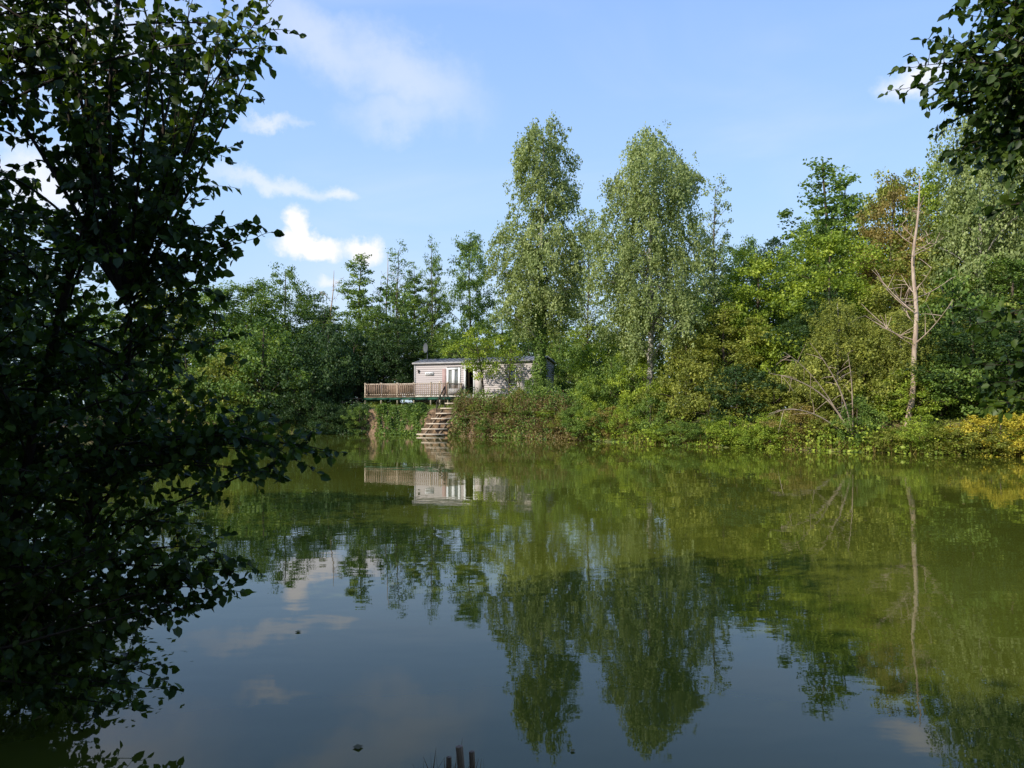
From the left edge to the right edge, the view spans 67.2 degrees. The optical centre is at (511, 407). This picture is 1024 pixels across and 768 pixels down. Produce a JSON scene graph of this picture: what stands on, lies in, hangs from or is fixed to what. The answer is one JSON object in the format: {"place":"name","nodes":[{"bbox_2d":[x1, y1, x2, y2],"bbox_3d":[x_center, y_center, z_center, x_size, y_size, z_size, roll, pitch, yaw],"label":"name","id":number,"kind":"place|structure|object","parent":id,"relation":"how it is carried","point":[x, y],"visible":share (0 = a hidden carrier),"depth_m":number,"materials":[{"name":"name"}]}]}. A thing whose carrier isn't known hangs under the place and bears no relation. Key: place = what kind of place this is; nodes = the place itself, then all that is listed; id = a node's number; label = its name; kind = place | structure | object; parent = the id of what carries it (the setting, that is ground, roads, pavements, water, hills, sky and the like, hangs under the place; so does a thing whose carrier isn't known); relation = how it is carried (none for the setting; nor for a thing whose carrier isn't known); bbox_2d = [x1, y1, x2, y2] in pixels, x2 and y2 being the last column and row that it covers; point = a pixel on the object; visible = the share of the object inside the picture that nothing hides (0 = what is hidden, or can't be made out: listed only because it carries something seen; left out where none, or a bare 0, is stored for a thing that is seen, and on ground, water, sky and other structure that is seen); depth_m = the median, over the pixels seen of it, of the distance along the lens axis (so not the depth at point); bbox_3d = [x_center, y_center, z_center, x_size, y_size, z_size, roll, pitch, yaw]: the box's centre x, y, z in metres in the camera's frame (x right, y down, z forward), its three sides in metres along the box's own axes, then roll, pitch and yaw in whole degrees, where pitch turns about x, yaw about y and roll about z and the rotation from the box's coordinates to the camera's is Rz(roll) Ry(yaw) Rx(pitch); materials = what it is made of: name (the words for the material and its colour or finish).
{"place":"outdoors","nodes":[
{"label":"outdoors","id":0,"kind":"place"},
{"bbox_2d":[0,434,1023,767],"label":"water","id":1,"kind":"structure","parent":0,"point":[556,602],"depth_m":7.67,"materials":[{"name":"green liquid"}]},
{"bbox_2d":[0,0,1023,407],"label":"sky","id":2,"kind":"structure","parent":0,"point":[390,121],"materials":[{"name":"blue"}]},
{"bbox_2d":[45,403,1023,455],"bbox_3d":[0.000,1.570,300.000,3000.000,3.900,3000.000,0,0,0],"label":"ground","id":3,"kind":"structure","parent":0,"point":[371,421],"depth_m":55.60,"materials":[{"name":"green plant"}]},
{"bbox_2d":[0,222,148,513],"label":"alder tree","id":4,"kind":"object","parent":3,"relation":"on","point":[84,420],"visible":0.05,"depth_m":13.43,"materials":[{"name":"green plant"}]},
{"bbox_2d":[0,197,156,560],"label":"alder tree","id":5,"kind":"object","parent":3,"relation":"on","point":[39,349],"visible":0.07,"depth_m":8.62,"materials":[{"name":"green plant"}]},
{"bbox_2d":[37,289,138,397],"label":"deciduous tree","id":6,"kind":"object","parent":3,"relation":"on","point":[111,312],"visible":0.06,"depth_m":69.33,"materials":[{"name":"green plant"}]},
{"bbox_2d":[101,275,217,399],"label":"deciduous tree","id":7,"kind":"object","parent":3,"relation":"on","point":[186,337],"visible":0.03,"depth_m":72.61,"materials":[{"name":"green plant"}]},
{"bbox_2d":[0,0,347,730],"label":"alder tree","id":8,"kind":"object","parent":3,"relation":"on","point":[40,614],"visible":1,"depth_m":5.04,"materials":[{"name":"green plant"}]},
{"bbox_2d":[130,342,241,417],"bbox_3d":[-27.874,-2.099,64.624,10.431,7.207,8.157,0,0,4],"label":"shrub","id":9,"kind":"object","parent":3,"relation":"on","point":[192,359],"visible":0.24,"depth_m":63.95,"materials":[{"name":"green plant"}]},
{"bbox_2d":[166,280,266,380],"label":"deciduous tree","id":10,"kind":"object","parent":3,"relation":"on","point":[205,298],"visible":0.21,"depth_m":73.90,"materials":[{"name":"green plant"}]},
{"bbox_2d":[172,343,268,423],"bbox_3d":[-24.204,-1.804,64.095,7.640,7.188,7.456,0,0,-17],"label":"shrub","id":11,"kind":"object","parent":3,"relation":"on","point":[212,371],"visible":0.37,"depth_m":63.02,"materials":[{"name":"green plant"}]},
{"bbox_2d":[187,322,285,409],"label":"shrub","id":12,"kind":"object","parent":3,"relation":"on","point":[239,327],"visible":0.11,"depth_m":66.75,"materials":[{"name":"green plant"}]},
{"bbox_2d":[203,277,301,385],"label":"deciduous tree","id":13,"kind":"object","parent":3,"relation":"on","point":[251,290],"visible":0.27,"depth_m":75.64,"materials":[{"name":"green plant"}]},
{"bbox_2d":[195,314,320,421],"bbox_3d":[-20.761,-3.070,64.264,10.898,9.591,11.166,0,0,-35],"label":"shrub","id":14,"kind":"object","parent":3,"relation":"on","point":[251,347],"visible":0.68,"depth_m":62.77,"materials":[{"name":"green plant"}]},
{"bbox_2d":[240,390,301,431],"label":"shrub","id":15,"kind":"object","parent":3,"relation":"on","point":[267,397],"visible":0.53,"depth_m":61.26,"materials":[{"name":"green plant"}]},
{"bbox_2d":[243,262,333,389],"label":"deciduous tree","id":16,"kind":"object","parent":3,"relation":"on","point":[289,274],"visible":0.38,"depth_m":77.26,"materials":[{"name":"green plant"}]},
{"bbox_2d":[235,345,350,421],"bbox_3d":[-17.915,-1.828,64.117,8.428,6.956,7.323,0,0,18],"label":"shrub","id":17,"kind":"object","parent":3,"relation":"on","point":[310,362],"visible":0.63,"depth_m":62.34,"materials":[{"name":"green plant"}]},
{"bbox_2d":[277,284,343,357],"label":"deciduous tree","id":18,"kind":"object","parent":3,"relation":"on","point":[315,296],"visible":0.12,"depth_m":79.23,"materials":[{"name":"green plant"}]},
{"bbox_2d":[276,384,345,426],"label":"shrub","id":19,"kind":"object","parent":3,"relation":"on","point":[307,406],"visible":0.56,"depth_m":61.65,"materials":[{"name":"green plant"}]},
{"bbox_2d":[267,323,361,404],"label":"shrub","id":20,"kind":"object","parent":3,"relation":"on","point":[316,330],"visible":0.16,"depth_m":68.07,"materials":[{"name":"green plant"}]},
{"bbox_2d":[275,332,361,411],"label":"shrub","id":21,"kind":"object","parent":3,"relation":"on","point":[344,393],"visible":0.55,"depth_m":64.79,"materials":[{"name":"green plant"}]},
{"bbox_2d":[299,400,345,433],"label":"shrub","id":22,"kind":"object","parent":3,"relation":"on","point":[320,413],"visible":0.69,"depth_m":60.82,"materials":[{"name":"green plant"}]},
{"bbox_2d":[291,308,362,399],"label":"alder tree","id":23,"kind":"object","parent":3,"relation":"on","point":[321,319],"visible":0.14,"depth_m":71.53,"materials":[{"name":"green plant"}]},
{"bbox_2d":[291,400,373,434],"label":"ivy","id":24,"kind":"object","parent":3,"relation":"on","point":[343,428],"visible":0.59,"depth_m":60.98,"materials":[{"name":"green plant"}]},
{"bbox_2d":[319,320,387,405],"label":"shrub","id":25,"kind":"object","parent":3,"relation":"on","point":[353,340],"visible":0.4,"depth_m":68.14,"materials":[{"name":"green plant"}]},
{"bbox_2d":[323,252,393,399],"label":"alder tree","id":26,"kind":"object","parent":3,"relation":"on","point":[358,304],"visible":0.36,"depth_m":76.41,"materials":[{"name":"green plant"}]},
{"bbox_2d":[346,304,419,397],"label":"deciduous tree","id":27,"kind":"object","parent":3,"relation":"on","point":[383,316],"visible":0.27,"depth_m":73.31,"materials":[{"name":"green plant"}]},
{"bbox_2d":[356,334,412,402],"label":"shrub","id":28,"kind":"object","parent":3,"relation":"on","point":[396,356],"visible":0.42,"depth_m":68.26,"materials":[{"name":"green plant"}]},
{"bbox_2d":[356,318,431,401],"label":"deciduous tree","id":29,"kind":"object","parent":3,"relation":"on","point":[411,357],"visible":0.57,"depth_m":69.98,"materials":[{"name":"green plant"}]},
{"bbox_2d":[376,239,416,361],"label":"sapling tree","id":30,"kind":"object","parent":3,"relation":"on","point":[397,290],"visible":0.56,"depth_m":77.87,"materials":[{"name":"green plant"}]},
{"bbox_2d":[372,402,429,434],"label":"ivy","id":31,"kind":"object","parent":3,"relation":"on","point":[413,410],"visible":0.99,"depth_m":59.83,"materials":[{"name":"green plant"}]},
{"bbox_2d":[10,279,795,408],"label":"woodland","id":32,"kind":"object","parent":3,"relation":"on","point":[408,293],"visible":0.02,"depth_m":89.86,"materials":[{"name":"green plant"}]},
{"bbox_2d":[364,381,462,405],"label":"wooden deck","id":33,"kind":"structure","parent":3,"relation":"on","point":[378,391],"depth_m":62.19,"materials":[{"name":"brown wood"}]},
{"bbox_2d":[396,261,436,387],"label":"alder tree","id":34,"kind":"object","parent":3,"relation":"on","point":[415,299],"visible":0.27,"depth_m":77.51,"materials":[{"name":"green plant"}]},
{"bbox_2d":[415,235,446,356],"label":"sapling tree","id":35,"kind":"object","parent":3,"relation":"on","point":[432,287],"visible":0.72,"depth_m":76.80,"materials":[{"name":"green plant"}]},
{"bbox_2d":[415,255,452,358],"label":"alder tree","id":36,"kind":"object","parent":3,"relation":"on","point":[439,312],"visible":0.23,"depth_m":79.69,"materials":[{"name":"green plant"}]},
{"bbox_2d":[409,326,480,377],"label":"deciduous tree","id":37,"kind":"object","parent":3,"relation":"on","point":[440,345],"visible":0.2,"depth_m":71.13,"materials":[{"name":"green plant"}]},
{"bbox_2d":[431,230,506,356],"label":"poplar tree","id":38,"kind":"object","parent":3,"relation":"on","point":[472,248],"visible":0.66,"depth_m":74.26,"materials":[{"name":"green plant"}]},
{"bbox_2d":[440,326,513,395],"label":"young tree","id":39,"kind":"object","parent":3,"relation":"on","point":[471,341],"visible":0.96,"depth_m":58.24,"materials":[{"name":"green plant"}]},
{"bbox_2d":[412,356,555,403],"bbox_3d":[-2.364,-2.205,64.354,11.400,4.010,4.120,0,0,23],"label":"mobile home","id":40,"kind":"object","parent":3,"relation":"on","point":[444,370],"visible":0.56,"depth_m":63.24,"materials":[{"name":"beige metal"}]},
{"bbox_2d":[469,309,532,357],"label":"deciduous tree","id":41,"kind":"object","parent":3,"relation":"on","point":[510,335],"visible":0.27,"depth_m":72.04,"materials":[{"name":"green plant"}]},
{"bbox_2d":[488,344,526,394],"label":"young tree","id":42,"kind":"object","parent":3,"relation":"on","point":[513,357],"visible":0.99,"depth_m":57.53,"materials":[{"name":"green plant"}]},
{"bbox_2d":[447,388,591,440],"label":"brambles","id":43,"kind":"object","parent":3,"relation":"on","point":[561,437],"visible":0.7,"depth_m":53.79,"materials":[{"name":"green plant"}]},
{"bbox_2d":[447,385,609,441],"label":"nettles","id":44,"kind":"object","parent":3,"relation":"on","point":[502,434],"visible":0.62,"depth_m":53.31,"materials":[{"name":"green plant"}]},
{"bbox_2d":[482,112,604,393],"bbox_3d":[2.383,-10.556,55.659,9.242,22.112,9.636,0,0,0],"label":"birch tree","id":45,"kind":"object","parent":3,"relation":"on","point":[532,282],"visible":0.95,"depth_m":54.95,"materials":[{"name":"green plant"}]},
{"bbox_2d":[552,339,597,403],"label":"shrub","id":46,"kind":"object","parent":3,"relation":"on","point":[563,375],"visible":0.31,"depth_m":65.48,"materials":[{"name":"green plant"}]},
{"bbox_2d":[568,208,605,361],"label":"sapling tree","id":47,"kind":"object","parent":3,"relation":"on","point":[589,315],"visible":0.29,"depth_m":68.70,"materials":[{"name":"green plant"}]},
{"bbox_2d":[560,407,615,440],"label":"shrub","id":48,"kind":"object","parent":3,"relation":"on","point":[576,429],"visible":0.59,"depth_m":47.89,"materials":[{"name":"green plant"}]},
{"bbox_2d":[563,325,631,399],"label":"shrub","id":49,"kind":"object","parent":3,"relation":"on","point":[589,351],"visible":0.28,"depth_m":58.29,"materials":[{"name":"green plant"}]},
{"bbox_2d":[575,356,635,415],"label":"shrub","id":50,"kind":"object","parent":3,"relation":"on","point":[598,373],"visible":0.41,"depth_m":51.08,"materials":[{"name":"green plant"}]},
{"bbox_2d":[594,353,654,409],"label":"shrub","id":51,"kind":"object","parent":3,"relation":"on","point":[629,387],"visible":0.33,"depth_m":50.17,"materials":[{"name":"green plant"}]},
{"bbox_2d":[602,398,648,439],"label":"shrub","id":52,"kind":"object","parent":3,"relation":"on","point":[627,407],"visible":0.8,"depth_m":46.65,"materials":[{"name":"green plant"}]},
{"bbox_2d":[603,356,672,418],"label":"shrub","id":53,"kind":"object","parent":3,"relation":"on","point":[624,371],"visible":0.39,"depth_m":48.59,"materials":[{"name":"green plant"}]},
{"bbox_2d":[624,390,671,442],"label":"shrub","id":54,"kind":"object","parent":3,"relation":"on","point":[651,401],"visible":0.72,"depth_m":45.45,"materials":[{"name":"green plant"}]},
{"bbox_2d":[574,119,727,416],"bbox_3d":[8.607,-8.421,48.108,9.724,18.644,9.639,0,0,0],"label":"birch tree","id":55,"kind":"object","parent":3,"relation":"on","point":[646,314],"visible":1,"depth_m":46.51,"materials":[{"name":"green plant"}]},
{"bbox_2d":[632,335,720,421],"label":"shrub","id":56,"kind":"object","parent":3,"relation":"on","point":[692,358],"visible":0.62,"depth_m":45.56,"materials":[{"name":"green plant"}]},
{"bbox_2d":[687,173,739,361],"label":"sapling tree","id":57,"kind":"object","parent":3,"relation":"on","point":[719,247],"visible":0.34,"depth_m":53.91,"materials":[{"name":"green plant"}]},
{"bbox_2d":[666,352,766,422],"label":"shrub","id":58,"kind":"object","parent":3,"relation":"on","point":[684,404],"visible":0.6,"depth_m":43.63,"materials":[{"name":"green plant"}]},
{"bbox_2d":[673,300,779,403],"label":"deciduous tree","id":59,"kind":"object","parent":3,"relation":"on","point":[736,347],"visible":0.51,"depth_m":45.36,"materials":[{"name":"green plant"}]},
{"bbox_2d":[696,415,759,445],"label":"shrub","id":60,"kind":"object","parent":3,"relation":"on","point":[734,430],"visible":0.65,"depth_m":40.54,"materials":[{"name":"green plant"}]},
{"bbox_2d":[691,282,787,410],"bbox_3d":[14.221,-3.147,47.201,7.095,9.169,6.924,0,0,44],"label":"shrub","id":61,"kind":"object","parent":3,"relation":"on","point":[739,321],"visible":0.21,"depth_m":46.75,"materials":[{"name":"green plant"}]},
{"bbox_2d":[694,360,792,425],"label":"shrub","id":62,"kind":"object","parent":3,"relation":"on","point":[732,372],"visible":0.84,"depth_m":41.77,"materials":[{"name":"green plant"}]},
{"bbox_2d":[688,246,810,376],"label":"deciduous tree","id":63,"kind":"object","parent":3,"relation":"on","point":[755,266],"visible":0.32,"depth_m":48.02,"materials":[{"name":"green plant"}]},
{"bbox_2d":[722,372,807,419],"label":"shrub","id":64,"kind":"object","parent":3,"relation":"on","point":[776,405],"visible":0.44,"depth_m":41.25,"materials":[{"name":"green plant"}]},
{"bbox_2d":[735,411,798,449],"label":"shrub","id":65,"kind":"object","parent":3,"relation":"on","point":[762,432],"visible":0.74,"depth_m":38.80,"materials":[{"name":"green plant"}]},
{"bbox_2d":[740,236,808,346],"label":"deciduous tree","id":66,"kind":"object","parent":3,"relation":"on","point":[775,241],"visible":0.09,"depth_m":57.48,"materials":[{"name":"green plant"}]},
{"bbox_2d":[739,328,816,410],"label":"shrub","id":67,"kind":"object","parent":3,"relation":"on","point":[771,352],"visible":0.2,"depth_m":43.92,"materials":[{"name":"green plant"}]},
{"bbox_2d":[542,405,1023,456],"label":"waterside weeds","id":68,"kind":"object","parent":3,"relation":"on","point":[829,447],"visible":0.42,"depth_m":38.01,"materials":[{"name":"green plant"}]},
{"bbox_2d":[759,403,839,442],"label":"shrub","id":69,"kind":"object","parent":3,"relation":"on","point":[797,413],"visible":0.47,"depth_m":38.44,"materials":[{"name":"green plant"}]},
{"bbox_2d":[778,349,841,422],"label":"shrub","id":70,"kind":"object","parent":3,"relation":"on","point":[794,395],"visible":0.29,"depth_m":39.80,"materials":[{"name":"green plant"}]},
{"bbox_2d":[766,343,857,438],"bbox_3d":[14.194,-0.639,36.301,4.721,4.735,2.599,0,0,0],"label":"fallen branch","id":71,"kind":"object","parent":3,"relation":"on","point":[832,405],"visible":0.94,"depth_m":36.51,"materials":[{"name":"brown wood"}]},
{"bbox_2d":[759,215,865,373],"bbox_3d":[20.167,-6.015,51.970,8.056,13.531,7.724,0,0,-35],"label":"deciduous tree","id":72,"kind":"object","parent":3,"relation":"on","point":[819,229],"visible":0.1,"depth_m":51.71,"materials":[{"name":"green plant"}]},
{"bbox_2d":[757,293,868,397],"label":"deciduous tree","id":73,"kind":"object","parent":3,"relation":"on","point":[797,322],"visible":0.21,"depth_m":43.01,"materials":[{"name":"green plant"}]},
{"bbox_2d":[795,409,849,446],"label":"shrub","id":74,"kind":"object","parent":3,"relation":"on","point":[821,414],"visible":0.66,"depth_m":37.65,"materials":[{"name":"green plant"}]},
{"bbox_2d":[760,156,885,327],"bbox_3d":[22.386,-8.486,54.760,9.985,19.003,9.776,0,0,40],"label":"ash tree","id":75,"kind":"object","parent":3,"relation":"on","point":[816,200],"visible":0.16,"depth_m":54.63,"materials":[{"name":"green plant"}]},
{"bbox_2d":[754,222,892,395],"bbox_3d":[18.358,-4.895,45.349,7.838,11.369,7.724,0,0,24],"label":"willow tree","id":76,"kind":"object","parent":3,"relation":"on","point":[835,241],"visible":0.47,"depth_m":44.21,"materials":[{"name":"plant"}]},
{"bbox_2d":[791,297,882,415],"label":"willow tree","id":77,"kind":"object","parent":3,"relation":"on","point":[838,324],"visible":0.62,"depth_m":38.47,"materials":[{"name":"green plant"}]},
{"bbox_2d":[802,173,887,294],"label":"ash tree","id":78,"kind":"object","parent":3,"relation":"on","point":[847,198],"visible":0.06,"depth_m":55.63,"materials":[{"name":"green plant"}]},
{"bbox_2d":[784,319,910,429],"bbox_3d":[16.823,-1.480,38.870,5.982,6.032,4.923,0,0,18],"label":"shrub","id":79,"kind":"object","parent":3,"relation":"on","point":[859,386],"visible":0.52,"depth_m":38.04,"materials":[{"name":"green plant"}]},
{"bbox_2d":[828,394,890,447],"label":"shrub","id":80,"kind":"object","parent":3,"relation":"on","point":[858,400],"visible":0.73,"depth_m":36.49,"materials":[{"name":"green plant"}]},
{"bbox_2d":[848,172,942,342],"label":"deciduous tree","id":81,"kind":"object","parent":3,"relation":"on","point":[879,235],"visible":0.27,"depth_m":46.60,"materials":[{"name":"green plant"}]},
{"bbox_2d":[834,167,962,335],"bbox_3d":[25.760,-7.428,51.212,7.724,16.622,7.659,0,0,28],"label":"deciduous tree","id":82,"kind":"object","parent":3,"relation":"on","point":[881,189],"visible":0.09,"depth_m":50.33,"materials":[{"name":"green plant"}]},
{"bbox_2d":[856,305,945,415],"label":"willow tree","id":83,"kind":"object","parent":3,"relation":"on","point":[889,357],"visible":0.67,"depth_m":37.11,"materials":[{"name":"green plant"}]},
{"bbox_2d":[847,368,959,420],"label":"shrub","id":84,"kind":"object","parent":3,"relation":"on","point":[900,410],"visible":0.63,"depth_m":36.36,"materials":[{"name":"green plant"}]},
{"bbox_2d":[866,175,955,425],"bbox_3d":[18.684,-4.843,36.117,3.465,12.317,3.756,0,0,-34],"label":"dead tree","id":85,"kind":"object","parent":3,"relation":"on","point":[911,402],"visible":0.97,"depth_m":36.34,"materials":[{"name":"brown wood"}]},
{"bbox_2d":[848,238,979,363],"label":"deciduous tree","id":86,"kind":"object","parent":3,"relation":"on","point":[878,308],"visible":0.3,"depth_m":41.82,"materials":[{"name":"green plant"}]},
{"bbox_2d":[887,414,947,453],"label":"shrub","id":87,"kind":"object","parent":3,"relation":"on","point":[920,423],"visible":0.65,"depth_m":34.55,"materials":[{"name":"green plant"}]},
{"bbox_2d":[868,159,975,326],"bbox_3d":[26.548,-7.210,47.801,8.988,16.246,7.935,0,0,13],"label":"deciduous tree","id":88,"kind":"object","parent":3,"relation":"on","point":[927,197],"visible":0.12,"depth_m":47.66,"materials":[{"name":"green plant"}]},
{"bbox_2d":[874,344,1009,421],"bbox_3d":[20.322,-1.031,36.930,6.146,4.103,4.806,0,0,34],"label":"shrub","id":89,"kind":"object","parent":3,"relation":"on","point":[935,396],"visible":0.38,"depth_m":35.96,"materials":[{"name":"green plant"}]},
{"bbox_2d":[883,419,1000,454],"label":"shrub","id":90,"kind":"object","parent":3,"relation":"on","point":[957,430],"visible":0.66,"depth_m":33.93,"materials":[{"name":"green plant"}]},
{"bbox_2d":[877,0,1023,422],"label":"alder tree","id":91,"kind":"object","parent":3,"relation":"on","point":[994,84],"visible":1,"depth_m":6.05,"materials":[{"name":"green plant"}]},
{"bbox_2d":[880,268,1023,411],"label":"shrub","id":92,"kind":"object","parent":3,"relation":"on","point":[952,283],"visible":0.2,"depth_m":38.54,"materials":[{"name":"green plant"}]},
{"bbox_2d":[901,305,1023,416],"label":"deciduous tree","id":93,"kind":"object","parent":3,"relation":"on","point":[950,341],"visible":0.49,"depth_m":35.52,"materials":[{"name":"green plant"}]},
{"bbox_2d":[902,100,1023,359],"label":"birch tree","id":94,"kind":"object","parent":3,"relation":"on","point":[958,233],"visible":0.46,"depth_m":41.80,"materials":[{"name":"green plant"}]},
{"bbox_2d":[928,326,1023,422],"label":"shrub","id":95,"kind":"object","parent":3,"relation":"on","point":[957,373],"visible":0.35,"depth_m":35.47,"materials":[{"name":"green plant"}]},
{"bbox_2d":[938,105,1023,309],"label":"birch tree","id":96,"kind":"object","parent":3,"relation":"on","point":[1021,242],"visible":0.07,"depth_m":41.64,"materials":[{"name":"green plant"}]},
{"bbox_2d":[943,252,1023,362],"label":"deciduous tree","id":97,"kind":"object","parent":3,"relation":"on","point":[1018,269],"visible":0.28,"depth_m":39.75,"materials":[{"name":"green plant"}]},
{"bbox_2d":[944,408,1023,457],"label":"shrub","id":98,"kind":"object","parent":3,"relation":"on","point":[976,421],"visible":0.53,"depth_m":33.24,"materials":[{"name":"yellow plant"}]},
{"bbox_2d":[952,424,1021,456],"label":"shrub","id":99,"kind":"object","parent":3,"relation":"on","point":[998,431],"visible":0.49,"depth_m":33.21,"materials":[{"name":"green plant"}]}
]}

